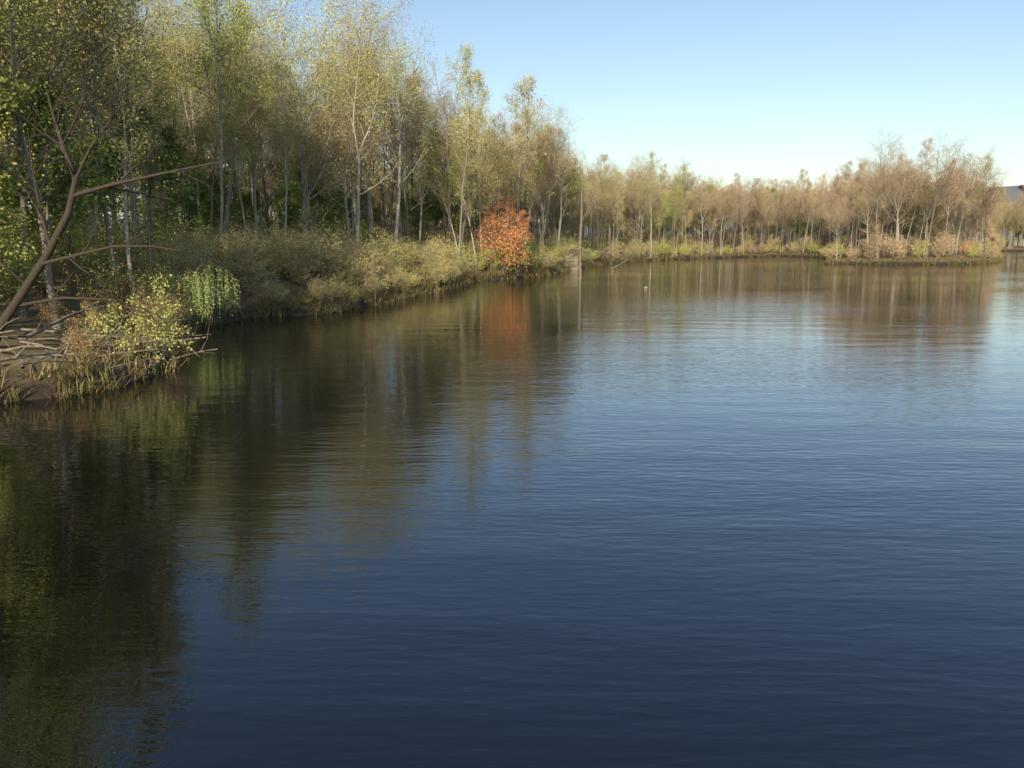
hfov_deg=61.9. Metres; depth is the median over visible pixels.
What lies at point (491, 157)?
bare tree
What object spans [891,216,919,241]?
tree
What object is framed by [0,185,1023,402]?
ground
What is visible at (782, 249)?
shrub
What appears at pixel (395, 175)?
bare tree
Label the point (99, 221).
shrub
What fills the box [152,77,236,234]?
bare tree
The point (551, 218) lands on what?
bare tree
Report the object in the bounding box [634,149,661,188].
bare tree
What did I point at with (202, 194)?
tree
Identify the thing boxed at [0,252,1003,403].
bank grass
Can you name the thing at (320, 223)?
bare tree
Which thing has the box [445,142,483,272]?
slender tree
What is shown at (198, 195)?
bare tree
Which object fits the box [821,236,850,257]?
shrub
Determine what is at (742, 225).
tall tree
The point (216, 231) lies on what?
shrub
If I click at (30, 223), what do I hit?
tree
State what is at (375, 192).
tall tree
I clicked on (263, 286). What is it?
shrub
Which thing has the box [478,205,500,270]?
orange tree
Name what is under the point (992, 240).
bank tree
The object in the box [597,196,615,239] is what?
tall tree
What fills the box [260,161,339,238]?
tree
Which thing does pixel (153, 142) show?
slender tree
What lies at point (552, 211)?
bare tree
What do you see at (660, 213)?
slender tree
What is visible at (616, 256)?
shrub
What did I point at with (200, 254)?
shrub
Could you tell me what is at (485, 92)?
slender tree
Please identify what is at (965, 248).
shrub
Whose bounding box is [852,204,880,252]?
bare tree
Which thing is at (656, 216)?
bare tree
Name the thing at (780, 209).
tall tree
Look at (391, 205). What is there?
bare tree
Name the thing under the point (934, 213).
bare tree
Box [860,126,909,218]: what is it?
bare tree
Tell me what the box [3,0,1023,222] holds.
sky
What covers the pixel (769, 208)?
slender tree
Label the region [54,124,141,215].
tree
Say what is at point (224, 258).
shrub
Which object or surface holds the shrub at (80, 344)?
on the ground at (41, 386)
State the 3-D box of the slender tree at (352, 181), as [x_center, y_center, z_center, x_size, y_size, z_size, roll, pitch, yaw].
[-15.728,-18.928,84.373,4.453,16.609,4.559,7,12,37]
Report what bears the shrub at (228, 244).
on the ground at (41, 386)
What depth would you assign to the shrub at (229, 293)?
47.42 m
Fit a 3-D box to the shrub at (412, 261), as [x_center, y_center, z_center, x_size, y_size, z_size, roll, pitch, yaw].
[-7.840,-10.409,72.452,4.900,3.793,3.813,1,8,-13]
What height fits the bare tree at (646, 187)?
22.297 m
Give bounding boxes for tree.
[0,0,38,197]
[0,0,103,329]
[0,0,155,316]
[0,1,110,221]
[0,4,71,100]
[0,29,241,352]
[0,50,102,272]
[0,75,129,315]
[0,85,37,270]
[0,126,47,160]
[0,157,19,221]
[0,171,58,272]
[1,0,201,286]
[1,19,94,258]
[2,0,146,295]
[3,35,22,213]
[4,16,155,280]
[6,0,94,299]
[22,0,158,317]
[24,0,153,227]
[28,144,99,235]
[54,0,152,289]
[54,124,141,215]
[61,0,176,327]
[68,75,94,205]
[71,0,190,267]
[71,3,154,216]
[72,77,135,228]
[74,52,219,242]
[80,94,170,263]
[82,163,123,220]
[83,85,213,257]
[88,97,199,231]
[91,65,148,231]
[108,0,203,220]
[109,0,207,229]
[110,39,184,255]
[113,0,201,206]
[121,108,178,296]
[128,140,210,225]
[136,164,189,220]
[137,0,252,240]
[139,0,273,243]
[143,0,293,241]
[150,70,206,230]
[150,145,205,225]
[152,19,200,220]
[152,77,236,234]
[157,113,203,218]
[159,61,283,243]
[167,37,243,240]
[173,0,276,242]
[173,262,239,322]
[176,64,246,234]
[181,61,244,241]
[183,166,246,236]
[202,29,307,244]
[203,2,302,239]
[206,69,269,238]
[207,0,283,233]
[207,126,249,224]
[212,0,333,229]
[217,167,283,234]
[220,0,359,232]
[223,6,315,232]
[231,182,271,231]
[239,98,292,227]
[245,84,278,230]
[245,149,273,215]
[250,71,365,245]
[253,54,398,236]
[258,57,315,233]
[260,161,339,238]
[261,160,287,230]
[263,120,301,239]
[263,123,353,223]
[264,120,350,228]
[265,32,345,234]
[273,135,355,238]
[289,0,413,246]
[293,15,400,233]
[297,84,337,233]
[298,95,349,232]
[301,75,382,235]
[306,0,428,248]
[316,11,427,242]
[317,32,392,229]
[320,82,354,180]
[321,175,381,232]
[329,201,367,239]
[333,109,368,245]
[336,62,396,232]
[339,8,442,247]
[340,121,371,232]
[341,90,413,237]
[349,169,382,205]
[353,134,380,224]
[353,189,380,229]
[354,91,443,231]
[362,135,380,193]
[362,165,390,225]
[363,141,422,229]
[366,154,390,213]
[368,81,442,247]
[370,149,395,234]
[372,155,392,219]
[375,70,438,231]
[375,72,457,247]
[375,146,410,227]
[382,183,423,228]
[387,74,435,240]
[389,189,432,239]
[395,112,450,243]
[395,178,438,230]
[396,44,475,248]
[396,128,446,224]
[397,96,449,246]
[401,150,427,212]
[412,98,480,231]
[413,134,448,235]
[415,89,458,212]
[415,166,469,235]
[415,185,447,235]
[419,98,477,240]
[420,127,458,249]
[422,40,497,269]
[431,132,487,240]
[438,137,473,248]
[440,103,475,239]
[441,162,502,236]
[445,133,521,265]
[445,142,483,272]
[447,119,540,263]
[449,63,499,244]
[450,110,521,225]
[450,114,494,247]
[457,111,501,241]
[464,162,491,239]
[466,104,525,229]
[468,184,522,231]
[471,131,508,245]
[474,147,503,239]
[476,144,527,226]
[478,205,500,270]
[483,76,545,269]
[486,108,525,229]
[486,121,533,223]
[489,133,534,218]
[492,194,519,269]
[497,141,524,219]
[499,119,535,229]
[501,158,552,228]
[506,70,550,247]
[510,109,563,238]
[513,208,534,271]
[516,123,564,238]
[517,115,558,259]
[517,135,548,241]
[521,180,540,240]
[523,139,536,238]
[524,142,555,266]
[527,131,543,241]
[528,170,552,245]
[529,100,590,247]
[529,122,562,244]
[529,122,565,243]
[529,152,574,249]
[537,125,574,260]
[537,193,578,237]
[538,166,567,238]
[539,185,563,246]
[547,172,575,236]
[548,150,593,246]
[548,215,570,237]
[551,173,580,243]
[556,177,578,244]
[558,153,583,241]
[560,161,586,241]
[560,166,589,240]
[563,199,597,232]
[563,202,577,240]
[566,156,594,238]
[568,192,584,243]
[570,152,604,246]
[570,183,598,234]
[571,177,587,241]
[574,196,590,242]
[578,156,604,228]
[578,168,592,244]
[579,170,601,247]
[584,185,624,258]
[586,168,603,241]
[586,185,613,259]
[588,177,629,237]
[591,169,609,247]
[591,182,616,246]
[592,155,632,224]
[593,203,601,233]
[594,165,627,255]
[595,153,613,231]
[595,158,633,252]
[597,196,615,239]
[603,200,627,234]
[608,202,637,238]
[609,171,628,254]
[613,194,627,254]
[614,200,624,250]
[620,177,654,253]
[621,151,658,208]
[621,167,640,246]
[621,172,648,246]
[621,198,641,241]
[623,205,648,243]
[624,166,659,253]
[628,187,658,257]
[630,186,646,230]
[633,162,660,227]
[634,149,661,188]
[635,150,670,257]
[642,210,668,241]
[643,172,667,237]
[643,206,660,252]
[644,163,677,196]
[645,183,658,252]
[650,196,669,253]
[651,182,661,224]
[651,192,680,254]
[652,219,672,242]
[653,190,670,256]
[654,160,673,252]
[655,184,669,252]
[655,187,682,235]
[660,157,697,253]
[662,174,690,238]
[664,200,674,241]
[666,174,684,249]
[666,182,704,251]
[666,210,694,255]
[667,197,700,234]
[668,187,687,256]
[671,164,699,246]
[677,195,693,245]
[680,170,707,235]
[683,190,698,254]
[685,198,704,244]
[689,176,722,251]
[690,183,715,243]
[691,185,704,240]
[692,171,713,243]
[693,199,712,244]
[696,184,707,241]
[696,198,715,253]
[699,182,733,246]
[700,186,738,253]
[702,171,730,239]
[708,197,722,253]
[709,185,731,250]
[711,180,748,249]
[712,191,732,253]
[714,188,731,247]
[718,193,737,236]
[727,183,756,254]
[727,196,745,248]
[727,201,747,252]
[728,223,741,239]
[730,173,741,242]
[731,178,753,249]
[731,205,762,241]
[732,212,746,249]
[734,184,769,248]
[734,187,746,246]
[742,188,757,241]
[743,169,764,226]
[745,208,757,238]
[746,194,765,247]
[748,177,778,247]
[749,176,767,247]
[753,197,764,242]
[755,196,767,245]
[756,186,802,247]
[758,195,773,246]
[759,192,775,253]
[759,213,779,240]
[760,184,774,241]
[766,198,780,234]
[768,183,810,250]
[768,188,801,244]
[768,191,794,249]
[770,178,782,244]
[771,179,793,231]
[772,192,785,250]
[772,192,804,251]
[773,206,780,230]
[774,170,806,239]
[775,180,792,253]
[779,207,792,249]
[782,185,799,239]
[789,167,810,253]
[791,176,812,242]
[795,200,824,236]
[798,181,815,238]
[800,201,839,239]
[800,204,825,239]
[801,191,819,251]
[801,198,812,228]
[807,193,819,253]
[808,190,825,250]
[813,173,832,194]
[814,174,829,250]
[815,193,834,248]
[818,163,850,241]
[819,194,855,258]
[821,192,833,244]
[825,196,839,245]
[825,200,855,243]
[827,173,847,258]
[834,191,846,242]
[835,175,852,209]
[835,214,868,234]
[837,159,854,256]
[837,183,849,239]
[840,183,854,257]
[840,199,851,253]
[841,162,870,256]
[846,160,886,240]
[846,173,896,257]
[848,176,866,252]
[848,185,864,246]
[849,168,868,255]
[850,142,929,257]
[850,183,869,257]
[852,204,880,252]
[853,155,894,258]
[859,189,875,251]
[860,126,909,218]
[861,215,885,255]
[862,187,896,247]
[863,166,889,233]
[866,163,903,254]
[873,167,886,219]
[873,182,901,255]
[880,171,917,257]
[880,172,945,253]
[882,209,913,233]
[886,151,912,253]
[889,154,936,243]
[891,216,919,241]
[902,199,934,238]
[904,135,935,249]
[904,171,954,256]
[907,201,923,235]
[914,127,985,257]
[915,193,934,254]
[916,178,920,241]
[917,187,937,254]
[920,170,964,237]
[920,187,932,251]
[924,182,949,252]
[929,143,994,252]
[931,157,973,229]
[934,212,952,232]
[936,177,958,246]
[936,184,966,254]
[939,157,966,238]
[942,192,960,243]
[944,145,1007,253]
[947,170,969,252]
[947,205,982,242]
[948,180,970,234]
[956,172,988,251]
[957,176,981,252]
[957,193,1005,239]
[959,174,979,237]
[960,186,996,243]
[960,195,977,238]
[962,222,977,239]
[964,202,998,241]
[965,197,978,251]
[967,163,1011,257]
[972,152,998,257]
[973,186,995,245]
[973,205,995,243]
[976,180,997,249]
[977,217,1000,238]
[981,187,1006,240]
[981,228,1000,256]
[983,189,1002,254]
[986,202,1003,244]
[993,209,1015,249]
[994,208,1020,235]
[996,192,1013,245]
[998,205,1023,247]
[1000,190,1013,237]
[1000,212,1012,246]
[1005,203,1023,248]
[1009,189,1023,246]
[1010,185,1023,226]
[1013,194,1023,246]
[1018,207,1023,248]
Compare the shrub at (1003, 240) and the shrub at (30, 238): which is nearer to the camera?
the shrub at (30, 238)
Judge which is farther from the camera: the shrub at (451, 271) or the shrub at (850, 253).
the shrub at (850, 253)
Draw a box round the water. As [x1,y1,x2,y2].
[0,251,1023,767]
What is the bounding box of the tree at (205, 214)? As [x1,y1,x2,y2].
[189,167,258,233]
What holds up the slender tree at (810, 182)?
on the ground at (41, 386)
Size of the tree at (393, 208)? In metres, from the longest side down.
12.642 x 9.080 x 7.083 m
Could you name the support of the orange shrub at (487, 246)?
on the ground at (41, 386)
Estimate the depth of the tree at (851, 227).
208.36 m
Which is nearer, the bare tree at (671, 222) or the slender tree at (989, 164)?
the slender tree at (989, 164)
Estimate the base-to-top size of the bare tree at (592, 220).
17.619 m
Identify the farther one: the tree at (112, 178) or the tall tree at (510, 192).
the tall tree at (510, 192)
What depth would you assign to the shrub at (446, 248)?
84.68 m
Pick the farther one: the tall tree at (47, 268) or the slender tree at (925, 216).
the slender tree at (925, 216)
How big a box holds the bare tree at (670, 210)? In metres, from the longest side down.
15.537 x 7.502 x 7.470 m
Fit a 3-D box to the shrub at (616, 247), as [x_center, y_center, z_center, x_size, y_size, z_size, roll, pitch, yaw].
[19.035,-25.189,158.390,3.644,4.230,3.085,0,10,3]
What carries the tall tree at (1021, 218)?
on the ground at (41, 386)
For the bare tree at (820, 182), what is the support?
on the ground at (41, 386)
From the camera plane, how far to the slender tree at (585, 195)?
165.62 m
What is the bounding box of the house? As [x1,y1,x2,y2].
[1010,233,1023,245]
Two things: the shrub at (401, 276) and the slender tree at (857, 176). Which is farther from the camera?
the slender tree at (857, 176)
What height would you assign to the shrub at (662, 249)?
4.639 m
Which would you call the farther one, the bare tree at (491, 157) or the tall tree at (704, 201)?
the tall tree at (704, 201)
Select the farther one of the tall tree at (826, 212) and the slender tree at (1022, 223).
the slender tree at (1022, 223)
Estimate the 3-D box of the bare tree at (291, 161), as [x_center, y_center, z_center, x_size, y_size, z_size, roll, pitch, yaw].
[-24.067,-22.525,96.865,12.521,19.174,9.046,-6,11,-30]
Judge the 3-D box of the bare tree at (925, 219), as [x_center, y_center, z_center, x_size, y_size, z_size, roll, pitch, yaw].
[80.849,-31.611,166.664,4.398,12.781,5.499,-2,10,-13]
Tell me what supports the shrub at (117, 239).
on the ground at (41, 386)
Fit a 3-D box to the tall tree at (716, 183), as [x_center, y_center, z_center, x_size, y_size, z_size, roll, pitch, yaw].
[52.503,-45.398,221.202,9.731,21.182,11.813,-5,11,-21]
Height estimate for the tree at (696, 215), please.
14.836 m
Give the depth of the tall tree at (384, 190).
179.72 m
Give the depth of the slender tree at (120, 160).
71.39 m
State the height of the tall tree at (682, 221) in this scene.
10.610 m
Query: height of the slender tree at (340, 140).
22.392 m
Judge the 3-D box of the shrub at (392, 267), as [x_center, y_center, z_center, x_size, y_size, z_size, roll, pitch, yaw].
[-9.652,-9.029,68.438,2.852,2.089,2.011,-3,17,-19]
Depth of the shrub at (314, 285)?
53.52 m
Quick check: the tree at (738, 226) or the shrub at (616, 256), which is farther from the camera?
the tree at (738, 226)
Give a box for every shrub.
[0,161,104,301]
[0,190,64,279]
[0,202,69,316]
[0,206,39,269]
[0,241,38,286]
[0,267,44,309]
[6,263,70,307]
[34,214,123,265]
[35,295,69,328]
[36,197,153,294]
[56,258,107,296]
[57,220,112,281]
[58,228,144,292]
[60,325,101,360]
[61,217,131,288]
[66,301,116,339]
[69,218,135,281]
[70,204,114,241]
[73,284,130,331]
[77,273,201,367]
[78,251,154,323]
[84,274,142,317]
[93,189,194,261]
[100,195,191,271]
[102,254,164,329]
[105,226,168,289]
[118,256,180,287]
[121,192,181,251]
[122,280,194,342]
[126,226,209,270]
[127,252,186,304]
[134,233,219,295]
[134,284,186,326]
[137,284,187,309]
[139,269,181,311]
[140,264,173,292]
[141,223,190,271]
[145,221,227,286]
[145,239,213,281]
[147,248,176,281]
[151,240,190,290]
[152,209,212,276]
[154,258,204,293]
[154,267,194,299]
[164,271,210,310]
[176,235,216,284]
[183,232,221,273]
[191,209,253,249]
[192,227,242,280]
[195,202,278,245]
[196,247,235,283]
[204,288,235,312]
[208,226,250,277]
[209,231,249,273]
[210,283,232,305]
[212,207,289,245]
[214,223,271,279]
[214,243,241,276]
[216,223,265,277]
[216,245,280,295]
[229,222,275,258]
[237,213,277,242]
[237,248,270,284]
[240,267,289,305]
[246,244,295,280]
[248,224,301,280]
[250,233,292,277]
[262,233,293,275]
[264,223,314,280]
[265,281,290,302]
[270,248,292,277]
[271,224,300,247]
[271,224,328,284]
[271,226,319,252]
[278,234,342,281]
[281,256,318,288]
[284,213,339,241]
[290,226,332,276]
[292,231,330,277]
[295,226,326,275]
[295,274,337,306]
[301,226,370,283]
[305,225,334,249]
[305,274,327,295]
[307,228,372,280]
[307,237,351,279]
[311,282,332,298]
[313,224,357,274]
[322,224,371,251]
[322,261,356,290]
[323,217,366,248]
[323,226,361,274]
[323,274,350,301]
[325,236,349,275]
[330,219,380,243]
[330,283,346,299]
[332,257,362,290]
[333,205,392,247]
[337,230,379,282]
[341,236,378,281]
[343,251,388,289]
[346,285,359,305]
[348,255,369,287]
[351,210,394,239]
[354,272,379,295]
[356,246,392,283]
[357,228,402,257]
[365,279,384,292]
[366,211,415,246]
[366,227,415,263]
[367,217,402,246]
[367,230,414,264]
[368,248,386,277]
[374,273,392,291]
[377,232,416,269]
[377,258,391,281]
[378,233,411,249]
[379,265,397,286]
[380,255,405,283]
[383,260,405,274]
[385,266,400,289]
[389,265,412,283]
[392,240,416,270]
[393,235,439,253]
[394,239,447,282]
[397,237,430,276]
[398,210,453,247]
[398,267,417,290]
[409,274,421,287]
[410,260,447,285]
[415,233,445,259]
[417,233,458,268]
[418,225,439,242]
[418,257,443,278]
[420,244,445,278]
[420,261,446,283]
[421,239,449,261]
[422,231,467,258]
[423,250,451,275]
[425,228,467,252]
[428,236,459,260]
[431,252,458,274]
[431,268,443,281]
[433,255,455,284]
[434,228,458,249]
[440,260,460,281]
[444,263,458,282]
[447,245,476,271]
[448,236,473,272]
[450,263,462,277]
[452,244,473,262]
[454,254,476,274]
[458,229,483,262]
[464,217,487,241]
[464,238,485,260]
[465,231,495,249]
[472,206,524,270]
[473,248,488,269]
[473,255,486,271]
[480,238,529,275]
[481,240,529,272]
[483,208,531,275]
[494,229,535,275]
[505,231,546,265]
[521,249,540,269]
[522,233,536,253]
[526,245,562,270]
[527,234,540,261]
[527,238,547,256]
[530,223,558,246]
[530,245,548,263]
[536,255,547,268]
[537,235,556,247]
[538,251,553,269]
[546,236,573,251]
[549,238,578,267]
[551,237,573,263]
[560,229,583,250]
[571,243,592,260]
[573,235,587,250]
[582,247,591,259]
[582,247,592,261]
[584,234,598,247]
[589,231,608,251]
[589,249,597,262]
[592,240,605,261]
[592,248,610,260]
[593,231,614,250]
[604,236,619,252]
[608,239,623,255]
[612,222,646,248]
[613,251,619,259]
[620,248,633,258]
[622,239,642,258]
[624,239,638,255]
[633,236,648,257]
[642,240,655,255]
[648,233,672,247]
[652,239,667,253]
[654,241,669,256]
[655,238,671,257]
[666,229,694,254]
[679,244,690,256]
[679,245,690,256]
[686,235,697,250]
[687,237,705,252]
[693,239,705,253]
[698,226,714,247]
[701,244,718,254]
[705,238,716,248]
[714,226,744,247]
[723,244,733,254]
[729,234,743,249]
[735,244,744,253]
[737,230,758,250]
[742,238,755,255]
[764,233,780,249]
[768,241,777,250]
[775,243,786,252]
[786,229,803,240]
[791,243,801,253]
[793,237,810,251]
[800,235,813,251]
[802,239,816,253]
[807,241,820,252]
[814,239,843,255]
[817,231,834,246]
[817,244,838,257]
[820,241,845,258]
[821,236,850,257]
[845,248,856,258]
[854,233,875,249]
[856,236,890,257]
[859,224,893,257]
[860,237,881,258]
[866,247,877,257]
[880,225,909,257]
[883,236,907,258]
[895,247,906,258]
[904,231,926,255]
[910,238,930,257]
[922,229,943,249]
[928,223,949,246]
[928,243,945,257]
[932,235,954,255]
[932,235,954,257]
[938,224,961,252]
[942,233,960,253]
[959,235,979,251]
[959,235,980,246]
[959,241,973,254]
[968,246,981,257]
[976,239,1000,258]
[995,235,1014,244]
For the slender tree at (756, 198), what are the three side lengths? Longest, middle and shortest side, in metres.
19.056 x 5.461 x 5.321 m
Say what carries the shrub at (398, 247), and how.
on the ground at (41, 386)
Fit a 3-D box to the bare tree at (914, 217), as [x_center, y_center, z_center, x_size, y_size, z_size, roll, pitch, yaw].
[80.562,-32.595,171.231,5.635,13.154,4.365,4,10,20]
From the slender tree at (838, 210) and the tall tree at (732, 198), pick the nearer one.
the slender tree at (838, 210)
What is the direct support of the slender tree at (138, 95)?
on the ground at (41, 386)
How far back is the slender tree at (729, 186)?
200.61 m
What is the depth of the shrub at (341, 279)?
56.48 m
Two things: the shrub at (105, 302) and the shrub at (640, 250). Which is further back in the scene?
the shrub at (640, 250)
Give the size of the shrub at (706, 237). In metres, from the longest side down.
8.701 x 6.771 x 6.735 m
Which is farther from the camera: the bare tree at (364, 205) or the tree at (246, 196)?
the bare tree at (364, 205)
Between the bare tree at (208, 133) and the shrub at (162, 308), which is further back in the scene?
the bare tree at (208, 133)
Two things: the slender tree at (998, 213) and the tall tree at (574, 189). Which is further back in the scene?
the slender tree at (998, 213)
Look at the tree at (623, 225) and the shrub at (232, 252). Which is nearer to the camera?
the shrub at (232, 252)
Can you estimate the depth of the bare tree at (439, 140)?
132.66 m
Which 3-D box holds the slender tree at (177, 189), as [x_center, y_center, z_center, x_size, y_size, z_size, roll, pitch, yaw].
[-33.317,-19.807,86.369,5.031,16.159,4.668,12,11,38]
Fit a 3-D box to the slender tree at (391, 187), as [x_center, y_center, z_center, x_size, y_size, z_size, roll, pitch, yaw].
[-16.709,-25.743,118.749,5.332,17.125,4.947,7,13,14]
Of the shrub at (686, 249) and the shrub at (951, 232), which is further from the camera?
the shrub at (686, 249)
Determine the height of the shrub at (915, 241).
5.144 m
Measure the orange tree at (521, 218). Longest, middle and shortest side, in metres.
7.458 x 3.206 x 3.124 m
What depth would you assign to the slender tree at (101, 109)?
46.54 m
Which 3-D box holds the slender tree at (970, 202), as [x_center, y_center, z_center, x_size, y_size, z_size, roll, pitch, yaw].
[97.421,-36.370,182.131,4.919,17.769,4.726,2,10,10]
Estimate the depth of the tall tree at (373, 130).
80.01 m
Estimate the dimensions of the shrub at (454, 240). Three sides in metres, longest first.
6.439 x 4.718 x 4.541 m
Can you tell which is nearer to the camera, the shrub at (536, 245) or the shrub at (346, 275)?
the shrub at (346, 275)
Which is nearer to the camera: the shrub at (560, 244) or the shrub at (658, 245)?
the shrub at (560, 244)
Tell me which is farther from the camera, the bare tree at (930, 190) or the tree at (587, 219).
the tree at (587, 219)
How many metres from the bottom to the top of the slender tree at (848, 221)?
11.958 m
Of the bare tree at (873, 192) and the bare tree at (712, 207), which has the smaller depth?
the bare tree at (873, 192)
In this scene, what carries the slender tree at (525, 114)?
on the ground at (41, 386)
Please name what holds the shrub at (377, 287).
on the ground at (41, 386)
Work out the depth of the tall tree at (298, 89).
75.31 m
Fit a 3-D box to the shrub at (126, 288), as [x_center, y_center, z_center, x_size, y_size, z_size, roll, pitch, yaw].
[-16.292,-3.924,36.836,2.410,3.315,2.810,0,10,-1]
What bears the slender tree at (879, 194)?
on the ground at (41, 386)
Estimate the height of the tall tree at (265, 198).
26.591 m
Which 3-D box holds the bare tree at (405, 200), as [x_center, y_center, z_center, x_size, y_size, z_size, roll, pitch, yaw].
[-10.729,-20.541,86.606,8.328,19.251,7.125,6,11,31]
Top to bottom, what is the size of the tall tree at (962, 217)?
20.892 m
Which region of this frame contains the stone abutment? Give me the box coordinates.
[545,248,578,270]
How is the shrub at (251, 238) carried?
on the ground at (41, 386)
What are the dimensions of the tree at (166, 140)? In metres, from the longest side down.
13.515 x 9.707 x 7.572 m
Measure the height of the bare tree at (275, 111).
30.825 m
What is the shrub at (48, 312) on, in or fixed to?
on the ground at (41, 386)
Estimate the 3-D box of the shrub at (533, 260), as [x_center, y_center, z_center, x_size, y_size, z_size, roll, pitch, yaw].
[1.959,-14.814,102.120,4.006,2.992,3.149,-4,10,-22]
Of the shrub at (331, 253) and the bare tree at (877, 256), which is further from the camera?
the bare tree at (877, 256)
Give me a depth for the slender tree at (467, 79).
84.00 m
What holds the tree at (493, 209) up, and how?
on the ground at (41, 386)
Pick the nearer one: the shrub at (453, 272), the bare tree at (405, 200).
the shrub at (453, 272)
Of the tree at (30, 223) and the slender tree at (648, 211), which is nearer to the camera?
the tree at (30, 223)
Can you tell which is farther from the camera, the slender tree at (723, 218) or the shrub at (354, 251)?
the slender tree at (723, 218)
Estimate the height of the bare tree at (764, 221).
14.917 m
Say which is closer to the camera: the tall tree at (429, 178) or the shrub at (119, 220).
the shrub at (119, 220)
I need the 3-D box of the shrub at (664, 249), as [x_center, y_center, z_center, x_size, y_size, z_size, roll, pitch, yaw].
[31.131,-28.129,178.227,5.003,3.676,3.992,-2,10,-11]
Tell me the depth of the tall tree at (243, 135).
71.68 m
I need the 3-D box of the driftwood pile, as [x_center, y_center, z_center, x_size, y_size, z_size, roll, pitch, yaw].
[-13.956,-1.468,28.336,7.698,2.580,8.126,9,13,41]
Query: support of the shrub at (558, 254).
on the ground at (41, 386)
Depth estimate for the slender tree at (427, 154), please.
93.21 m
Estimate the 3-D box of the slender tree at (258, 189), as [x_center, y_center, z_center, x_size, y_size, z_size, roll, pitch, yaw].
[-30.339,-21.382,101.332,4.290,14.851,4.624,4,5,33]
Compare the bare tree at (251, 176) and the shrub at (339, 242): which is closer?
the shrub at (339, 242)
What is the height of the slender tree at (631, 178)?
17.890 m
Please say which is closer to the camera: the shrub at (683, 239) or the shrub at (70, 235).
the shrub at (70, 235)
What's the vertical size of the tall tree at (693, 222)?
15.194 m
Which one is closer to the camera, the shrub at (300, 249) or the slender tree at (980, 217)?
the shrub at (300, 249)
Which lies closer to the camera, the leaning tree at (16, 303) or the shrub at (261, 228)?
the leaning tree at (16, 303)
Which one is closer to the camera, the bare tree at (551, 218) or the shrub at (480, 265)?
the shrub at (480, 265)
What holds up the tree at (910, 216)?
on the ground at (41, 386)
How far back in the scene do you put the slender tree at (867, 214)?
173.42 m
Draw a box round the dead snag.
[579,187,591,278]
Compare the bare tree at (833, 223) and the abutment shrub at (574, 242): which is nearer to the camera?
the abutment shrub at (574, 242)
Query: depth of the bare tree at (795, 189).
246.38 m
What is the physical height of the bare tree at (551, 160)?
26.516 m
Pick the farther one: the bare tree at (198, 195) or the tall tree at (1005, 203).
the tall tree at (1005, 203)
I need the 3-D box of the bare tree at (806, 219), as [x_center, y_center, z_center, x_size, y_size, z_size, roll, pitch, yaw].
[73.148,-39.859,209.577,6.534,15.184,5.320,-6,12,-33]
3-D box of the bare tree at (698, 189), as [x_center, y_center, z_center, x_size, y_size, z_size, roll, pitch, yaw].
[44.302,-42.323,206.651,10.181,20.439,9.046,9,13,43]
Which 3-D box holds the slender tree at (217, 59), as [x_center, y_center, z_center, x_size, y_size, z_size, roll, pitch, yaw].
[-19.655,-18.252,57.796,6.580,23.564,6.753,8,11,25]
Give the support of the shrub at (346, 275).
on the ground at (41, 386)
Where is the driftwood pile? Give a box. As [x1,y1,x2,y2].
[0,296,216,381]
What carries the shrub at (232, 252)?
on the ground at (41, 386)
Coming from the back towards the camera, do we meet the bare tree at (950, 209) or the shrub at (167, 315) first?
the bare tree at (950, 209)
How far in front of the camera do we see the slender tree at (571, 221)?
148.95 m
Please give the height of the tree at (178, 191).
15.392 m
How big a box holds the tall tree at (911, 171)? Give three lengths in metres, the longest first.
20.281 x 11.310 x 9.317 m
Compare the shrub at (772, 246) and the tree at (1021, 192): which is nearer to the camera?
the shrub at (772, 246)
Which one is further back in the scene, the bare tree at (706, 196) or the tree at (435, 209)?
the bare tree at (706, 196)
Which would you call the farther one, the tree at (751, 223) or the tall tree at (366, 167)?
the tree at (751, 223)
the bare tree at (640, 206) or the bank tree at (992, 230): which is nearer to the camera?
the bare tree at (640, 206)
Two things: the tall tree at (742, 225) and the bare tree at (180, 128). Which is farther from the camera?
the tall tree at (742, 225)
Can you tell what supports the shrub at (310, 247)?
on the ground at (41, 386)
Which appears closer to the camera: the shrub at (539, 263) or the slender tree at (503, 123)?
the shrub at (539, 263)
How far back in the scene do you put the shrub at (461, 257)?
84.58 m
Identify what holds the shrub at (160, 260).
on the ground at (41, 386)
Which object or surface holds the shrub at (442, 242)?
on the ground at (41, 386)
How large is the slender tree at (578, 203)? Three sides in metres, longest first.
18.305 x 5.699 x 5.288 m
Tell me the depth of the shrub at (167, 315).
28.41 m
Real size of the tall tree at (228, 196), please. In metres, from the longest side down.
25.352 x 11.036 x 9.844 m
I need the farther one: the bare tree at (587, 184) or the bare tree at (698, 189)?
the bare tree at (698, 189)
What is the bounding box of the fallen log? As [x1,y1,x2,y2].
[466,246,500,271]
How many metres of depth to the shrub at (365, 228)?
87.95 m
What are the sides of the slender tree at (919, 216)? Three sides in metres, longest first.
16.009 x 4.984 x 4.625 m
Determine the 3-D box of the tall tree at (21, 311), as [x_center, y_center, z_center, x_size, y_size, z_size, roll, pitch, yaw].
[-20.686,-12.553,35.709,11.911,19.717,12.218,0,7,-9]
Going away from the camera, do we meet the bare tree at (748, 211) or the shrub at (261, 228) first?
the shrub at (261, 228)
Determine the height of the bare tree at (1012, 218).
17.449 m
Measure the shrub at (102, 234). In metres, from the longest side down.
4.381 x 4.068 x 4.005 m
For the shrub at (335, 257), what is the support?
on the ground at (41, 386)
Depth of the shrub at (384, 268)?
66.39 m
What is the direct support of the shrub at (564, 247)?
on the ground at (41, 386)
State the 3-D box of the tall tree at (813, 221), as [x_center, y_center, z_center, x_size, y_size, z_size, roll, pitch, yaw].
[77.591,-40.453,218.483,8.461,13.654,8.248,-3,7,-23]
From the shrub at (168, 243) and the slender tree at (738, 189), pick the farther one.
the slender tree at (738, 189)
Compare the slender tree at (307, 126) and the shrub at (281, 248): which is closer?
the shrub at (281, 248)

